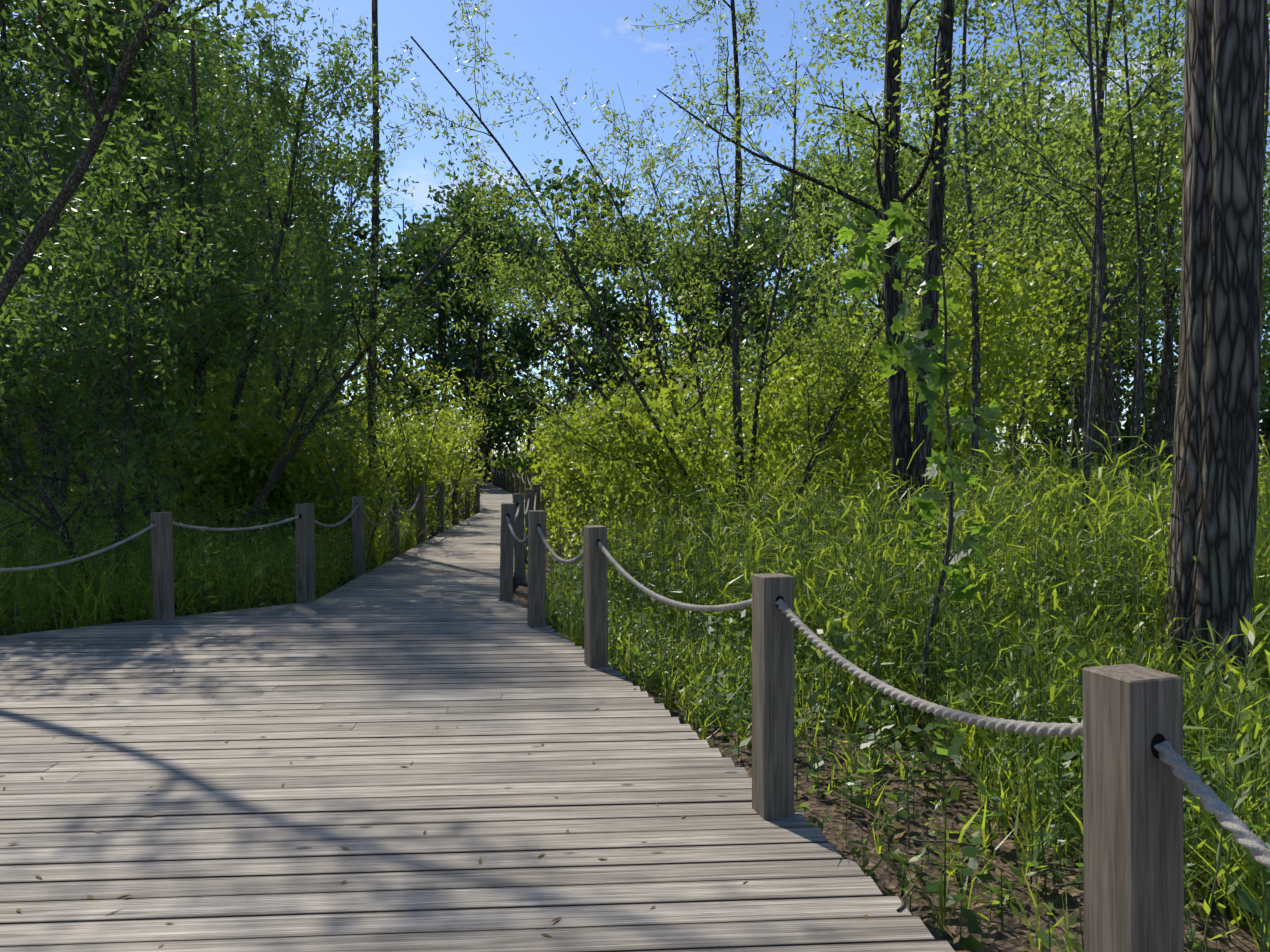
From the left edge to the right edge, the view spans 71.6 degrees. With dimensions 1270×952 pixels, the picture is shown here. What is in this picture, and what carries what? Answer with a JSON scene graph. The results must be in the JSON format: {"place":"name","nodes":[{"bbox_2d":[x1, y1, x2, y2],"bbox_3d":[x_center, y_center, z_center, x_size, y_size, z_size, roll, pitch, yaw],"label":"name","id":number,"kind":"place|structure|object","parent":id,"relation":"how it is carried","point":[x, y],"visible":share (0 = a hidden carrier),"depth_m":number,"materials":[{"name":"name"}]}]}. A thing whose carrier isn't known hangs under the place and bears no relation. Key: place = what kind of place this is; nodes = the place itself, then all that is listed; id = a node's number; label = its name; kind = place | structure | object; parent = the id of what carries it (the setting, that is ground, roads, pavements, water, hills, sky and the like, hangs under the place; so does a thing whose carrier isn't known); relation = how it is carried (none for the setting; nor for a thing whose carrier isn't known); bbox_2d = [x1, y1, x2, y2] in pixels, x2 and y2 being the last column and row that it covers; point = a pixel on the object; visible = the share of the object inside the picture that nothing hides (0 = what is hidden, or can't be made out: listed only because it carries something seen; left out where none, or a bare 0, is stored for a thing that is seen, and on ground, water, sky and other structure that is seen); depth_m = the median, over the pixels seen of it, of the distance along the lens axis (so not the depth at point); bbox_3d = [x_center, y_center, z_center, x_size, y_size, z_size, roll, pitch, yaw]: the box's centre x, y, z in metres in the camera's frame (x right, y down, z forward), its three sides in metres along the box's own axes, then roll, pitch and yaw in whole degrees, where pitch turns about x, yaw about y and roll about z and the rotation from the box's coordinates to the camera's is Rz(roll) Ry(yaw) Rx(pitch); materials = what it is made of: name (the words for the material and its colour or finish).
{"place":"outdoors","nodes":[
{"label":"outdoors","id":0,"kind":"place"},
{"bbox_2d":[0,479,1267,951],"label":"ground","id":1,"kind":"structure","parent":0,"point":[1018,941],"depth_m":3.97,"materials":[{"name":"brown soil"}]},
{"bbox_2d":[0,0,274,308],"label":"tree","id":2,"kind":"object","parent":1,"relation":"on","point":[33,241],"visible":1,"depth_m":7.08,"materials":[{"name":"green plant"}]},
{"bbox_2d":[151,512,174,620],"bbox_3d":[-4.523,1.066,8.443,0.140,1.438,0.143,0,1,40],"label":"post","id":3,"kind":"object","parent":1,"relation":"on","point":[162,560],"visible":0.77,"depth_m":8.39,"materials":[{"name":"grey wood"}]},
{"bbox_2d":[0,505,440,634],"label":"grass","id":4,"kind":"structure","parent":1,"relation":"on","point":[101,596],"depth_m":9.38,"materials":[{"name":"green plant"}]},
{"bbox_2d":[295,504,314,602],"bbox_3d":[-3.553,1.033,9.499,0.140,1.465,0.143,0,1,20],"label":"post","id":5,"kind":"object","parent":1,"relation":"on","point":[305,546],"visible":0.79,"depth_m":9.44,"materials":[{"name":"grey wood"}]},
{"bbox_2d":[388,490,399,559],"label":"post","id":6,"kind":"object","parent":1,"relation":"on","point":[393,524],"visible":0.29,"depth_m":14.02,"materials":[{"name":"grey wood"}]},
{"bbox_2d":[0,476,477,571],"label":"rope","id":7,"kind":"object","parent":6,"relation":"attached to","point":[119,543],"visible":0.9,"depth_m":8.69,"materials":[{"name":"grey fabric"}]},
{"bbox_2d":[416,485,424,545],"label":"post","id":8,"kind":"object","parent":1,"relation":"on","point":[420,509],"visible":0.58,"depth_m":16.31,"materials":[{"name":"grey wood"}]},
{"bbox_2d":[452,479,458,524],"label":"post","id":9,"kind":"object","parent":1,"relation":"on","point":[456,499],"visible":0.48,"depth_m":20.90,"materials":[{"name":"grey wood"}]},
{"bbox_2d":[465,477,469,519],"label":"post","id":10,"kind":"object","parent":1,"relation":"on","point":[467,508],"visible":0.46,"depth_m":23.20,"materials":[{"name":"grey wood"}]},
{"bbox_2d":[472,475,476,512],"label":"post","id":11,"kind":"object","parent":1,"relation":"on","point":[473,496],"visible":0.04,"depth_m":27.76,"materials":[{"name":"grey wood"}]},
{"bbox_2d":[0,482,954,951],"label":"boardwalk deck","id":12,"kind":"structure","parent":1,"relation":"on","point":[210,840],"depth_m":3.99,"materials":[{"name":"grey wood"}]},
{"bbox_2d":[527,510,545,627],"bbox_3d":[-0.905,1.056,8.096,0.140,1.473,0.143,0,2,-18],"label":"post","id":13,"kind":"object","parent":12,"relation":"on","point":[536,579],"visible":0.73,"depth_m":8.03,"materials":[{"name":"grey wood"}]},
{"bbox_2d":[583,525,607,667],"bbox_3d":[-0.292,1.097,6.566,0.140,1.449,0.143,-1,2,-22],"label":"post","id":14,"kind":"object","parent":12,"relation":"on","point":[595,612],"visible":0.79,"depth_m":6.50,"materials":[{"name":"grey wood"}]},
{"bbox_2d":[493,469,1269,871],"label":"rope","id":15,"kind":"object","parent":14,"relation":"attached to","point":[1227,819],"visible":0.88,"depth_m":2.43,"materials":[{"name":"grey fabric"}]},
{"bbox_2d":[752,573,793,819],"bbox_3d":[0.601,1.153,3.837,0.140,1.442,0.143,0,0,-15],"label":"post","id":16,"kind":"object","parent":12,"relation":"on","point":[772,711],"visible":0.71,"depth_m":3.77,"materials":[{"name":"grey wood"}]},
{"bbox_2d":[492,467,494,485],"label":"post","id":17,"kind":"object","parent":1,"relation":"on","point":[493,481],"visible":0.52,"depth_m":53.42,"materials":[{"name":"grey wood"}]},
{"bbox_2d":[494,467,496,485],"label":"post","id":18,"kind":"object","parent":1,"relation":"on","point":[495,469],"visible":0.73,"depth_m":51.16,"materials":[{"name":"grey wood"}]},
{"bbox_2d":[497,468,499,487],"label":"post","id":19,"kind":"object","parent":1,"relation":"on","point":[498,479],"visible":0.69,"depth_m":48.92,"materials":[{"name":"grey wood"}]},
{"bbox_2d":[500,468,502,488],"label":"post","id":20,"kind":"object","parent":1,"relation":"on","point":[501,480],"visible":0.65,"depth_m":46.69,"materials":[{"name":"grey wood"}]},
{"bbox_2d":[503,468,505,490],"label":"post","id":21,"kind":"object","parent":1,"relation":"on","point":[504,482],"visible":0.62,"depth_m":44.43,"materials":[{"name":"grey wood"}]},
{"bbox_2d":[514,470,517,493],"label":"post","id":22,"kind":"object","parent":1,"relation":"on","point":[516,483],"visible":0.56,"depth_m":37.70,"materials":[{"name":"grey wood"}]},
{"bbox_2d":[513,493,525,583],"bbox_3d":[-1.565,0.979,11.924,0.140,1.479,0.143,-1,2,-3],"label":"post","id":23,"kind":"object","parent":1,"relation":"on","point":[519,560],"visible":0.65,"depth_m":11.85,"materials":[{"name":"grey wood"}]},
{"bbox_2d":[520,472,523,492],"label":"post","id":24,"kind":"object","parent":1,"relation":"on","point":[521,485],"visible":0.4,"depth_m":35.47,"materials":[{"name":"grey wood"}]},
{"bbox_2d":[525,472,528,488],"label":"post","id":25,"kind":"object","parent":1,"relation":"on","point":[526,482],"visible":0.46,"depth_m":33.22,"materials":[{"name":"grey wood"}]},
{"bbox_2d":[525,489,533,566],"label":"post","id":26,"kind":"object","parent":1,"relation":"on","point":[529,493],"visible":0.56,"depth_m":14.15,"materials":[{"name":"grey wood"}]},
{"bbox_2d":[531,473,535,488],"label":"post","id":27,"kind":"object","parent":1,"relation":"on","point":[533,475],"visible":0.33,"depth_m":30.96,"materials":[{"name":"grey wood"}]},
{"bbox_2d":[539,482,545,510],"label":"post","id":28,"kind":"object","parent":1,"relation":"on","point":[543,503],"visible":0.31,"depth_m":18.75,"materials":[{"name":"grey wood"}]},
{"bbox_2d":[0,204,1134,554],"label":"shrubs","id":29,"kind":"object","parent":1,"relation":"on","point":[250,468],"visible":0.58,"depth_m":14.05,"materials":[{"name":"green plant"}]},
{"bbox_2d":[1,595,1267,951],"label":"litter leaves and twigs","id":30,"kind":"object","parent":1,"relation":"on","point":[945,927],"visible":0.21,"depth_m":3.71,"materials":[{"name":"brown plant"}]},
{"bbox_2d":[0,458,1268,583],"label":"herbs","id":31,"kind":"object","parent":1,"relation":"on","point":[558,528],"visible":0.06,"depth_m":14.66,"materials":[{"name":"green plant"}]},
{"bbox_2d":[72,441,1266,486],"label":"herbs","id":32,"kind":"object","parent":1,"relation":"on","point":[500,462],"visible":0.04,"depth_m":46.50,"materials":[{"name":"green plant"}]},
{"bbox_2d":[517,465,1269,951],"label":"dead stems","id":33,"kind":"object","parent":1,"relation":"on","point":[879,617],"visible":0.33,"depth_m":5.56,"materials":[{"name":"brown plant"}]},
{"bbox_2d":[520,527,1269,951],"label":"grass","id":34,"kind":"structure","parent":1,"relation":"on","point":[1034,801],"depth_m":5.14,"materials":[{"name":"green plant"}]},
{"bbox_2d":[545,478,1269,951],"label":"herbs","id":35,"kind":"object","parent":1,"relation":"on","point":[961,678],"visible":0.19,"depth_m":6.19,"materials":[{"name":"green plant"}]},
{"bbox_2d":[545,514,1269,951],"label":"weeds","id":36,"kind":"object","parent":1,"relation":"on","point":[1245,898],"visible":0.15,"depth_m":4.90,"materials":[{"name":"green plant"}]},
{"bbox_2d":[586,416,1269,900],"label":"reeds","id":37,"kind":"object","parent":1,"relation":"on","point":[1146,506],"visible":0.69,"depth_m":7.20,"materials":[{"name":"green plant"}]},
{"bbox_2d":[741,701,1269,951],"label":"seedlings","id":38,"kind":"object","parent":1,"relation":"on","point":[1004,898],"visible":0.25,"depth_m":3.61,"materials":[{"name":"green plant"}]},
{"bbox_2d":[1158,0,1265,725],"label":"tree trunk","id":39,"kind":"object","parent":1,"relation":"on","point":[1215,463],"visible":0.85,"depth_m":5.52,"materials":[{"name":"brown plant"}]},
{"bbox_2d":[1181,605,1269,951],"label":"willow shoots","id":40,"kind":"object","parent":1,"relation":"on","point":[1238,688],"visible":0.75,"depth_m":3.00,"materials":[{"name":"green plant"}]},
{"bbox_2d":[0,0,1269,457],"label":"sky","id":41,"kind":"structure","parent":0,"point":[556,37],"materials":[{"name":"blue"}]},
{"bbox_3d":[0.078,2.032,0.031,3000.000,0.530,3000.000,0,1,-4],"label":"ground","id":42,"kind":"structure","parent":0,"visible":0},
{"bbox_2d":[0,481,416,634],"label":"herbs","id":43,"kind":"object","parent":42,"relation":"on","point":[202,545],"visible":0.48,"depth_m":9.71,"materials":[{"name":"green plant"}]},
{"bbox_2d":[0,0,557,609],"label":"willow tree","id":44,"kind":"object","parent":42,"relation":"on","point":[118,328],"visible":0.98,"depth_m":11.80,"materials":[{"name":"green plant"}]},
{"bbox_2d":[352,496,364,579],"bbox_3d":[-3.703,0.995,11.800,0.140,1.452,0.143,-1,0,-6],"label":"post","id":45,"kind":"object","parent":42,"relation":"on","point":[358,534],"visible":0.58,"depth_m":11.73,"materials":[{"name":"grey wood"}]},
{"bbox_2d":[367,0,381,555],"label":"tree trunk","id":46,"kind":"object","parent":42,"relation":"on","point":[375,222],"visible":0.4,"depth_m":15.05,"materials":[{"name":"brown plant"}]},
{"bbox_2d":[274,305,498,562],"bbox_3d":[-4.449,-0.920,18.700,3.120,4.647,13.362,0,1,-4],"label":"shrub","id":47,"kind":"object","parent":42,"relation":"on","point":[374,501],"visible":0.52,"depth_m":13.68,"materials":[{"name":"green plant"}]},
{"bbox_2d":[436,483,443,534],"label":"post","id":48,"kind":"object","parent":42,"relation":"on","point":[440,503],"visible":0.67,"depth_m":18.61,"materials":[{"name":"grey wood"}]},
{"bbox_2d":[475,476,479,514],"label":"post","id":49,"kind":"object","parent":42,"relation":"on","point":[477,507],"visible":0.42,"depth_m":25.50,"materials":[{"name":"grey wood"}]},
{"bbox_2d":[499,503,514,600],"bbox_3d":[-1.405,1.031,9.631,0.140,1.464,0.143,1,2,-11],"label":"post","id":50,"kind":"object","parent":42,"relation":"on","point":[506,562],"visible":0.75,"depth_m":9.56,"materials":[{"name":"grey wood"}]},
{"bbox_2d":[507,469,509,491],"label":"post","id":51,"kind":"object","parent":42,"relation":"on","point":[508,484],"visible":0.65,"depth_m":42.20,"materials":[{"name":"grey wood"}]},
{"bbox_2d":[511,469,513,493],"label":"post","id":52,"kind":"object","parent":42,"relation":"on","point":[512,484],"visible":0.58,"depth_m":39.94,"materials":[{"name":"grey wood"}]},
{"bbox_2d":[533,484,540,509],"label":"post","id":53,"kind":"object","parent":42,"relation":"on","point":[537,488],"visible":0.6,"depth_m":16.43,"materials":[{"name":"grey wood"}]},
{"bbox_2d":[543,479,548,528],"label":"post","id":54,"kind":"object","parent":42,"relation":"on","point":[547,498],"visible":0.19,"depth_m":21.05,"materials":[{"name":"grey wood"}]},
{"bbox_2d":[0,0,1269,520],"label":"trees","id":55,"kind":"object","parent":42,"relation":"on","point":[130,92],"visible":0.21,"depth_m":23.17,"materials":[{"name":"green plant"}]},
{"bbox_2d":[2,87,1269,486],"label":"trees","id":56,"kind":"object","parent":42,"relation":"on","point":[420,249],"visible":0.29,"depth_m":50.40,"materials":[{"name":"green plant"}]},
{"bbox_2d":[334,0,1089,537],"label":"willow tree","id":57,"kind":"object","parent":42,"relation":"on","point":[738,250],"visible":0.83,"depth_m":14.10,"materials":[{"name":"green plant"}]},
{"bbox_2d":[636,0,1020,567],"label":"tree twin trunks","id":58,"kind":"object","parent":42,"relation":"on","point":[903,449],"visible":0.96,"depth_m":10.78,"materials":[{"name":"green plant"}]},
{"bbox_2d":[828,202,1003,723],"bbox_3d":[1.757,-0.102,5.645,1.129,3.483,1.459,1,1,25],"label":"maple sapling","id":59,"kind":"object","parent":42,"relation":"on","point":[900,221],"visible":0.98,"depth_m":5.54,"materials":[{"name":"green plant"}]},
{"bbox_2d":[764,0,1269,501],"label":"trees","id":60,"kind":"object","parent":42,"relation":"on","point":[1106,378],"visible":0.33,"depth_m":19.67,"materials":[{"name":"green plant"}]},
{"bbox_2d":[808,0,1269,575],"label":"thin trees","id":61,"kind":"object","parent":42,"relation":"on","point":[1088,396],"visible":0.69,"depth_m":12.65,"materials":[{"name":"green plant"}]},
{"bbox_2d":[1083,664,1183,951],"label":"post","id":62,"kind":"object","parent":42,"relation":"on","point":[1133,833],"visible":0.98,"depth_m":1.89,"materials":[{"name":"grey wood"}]}
]}

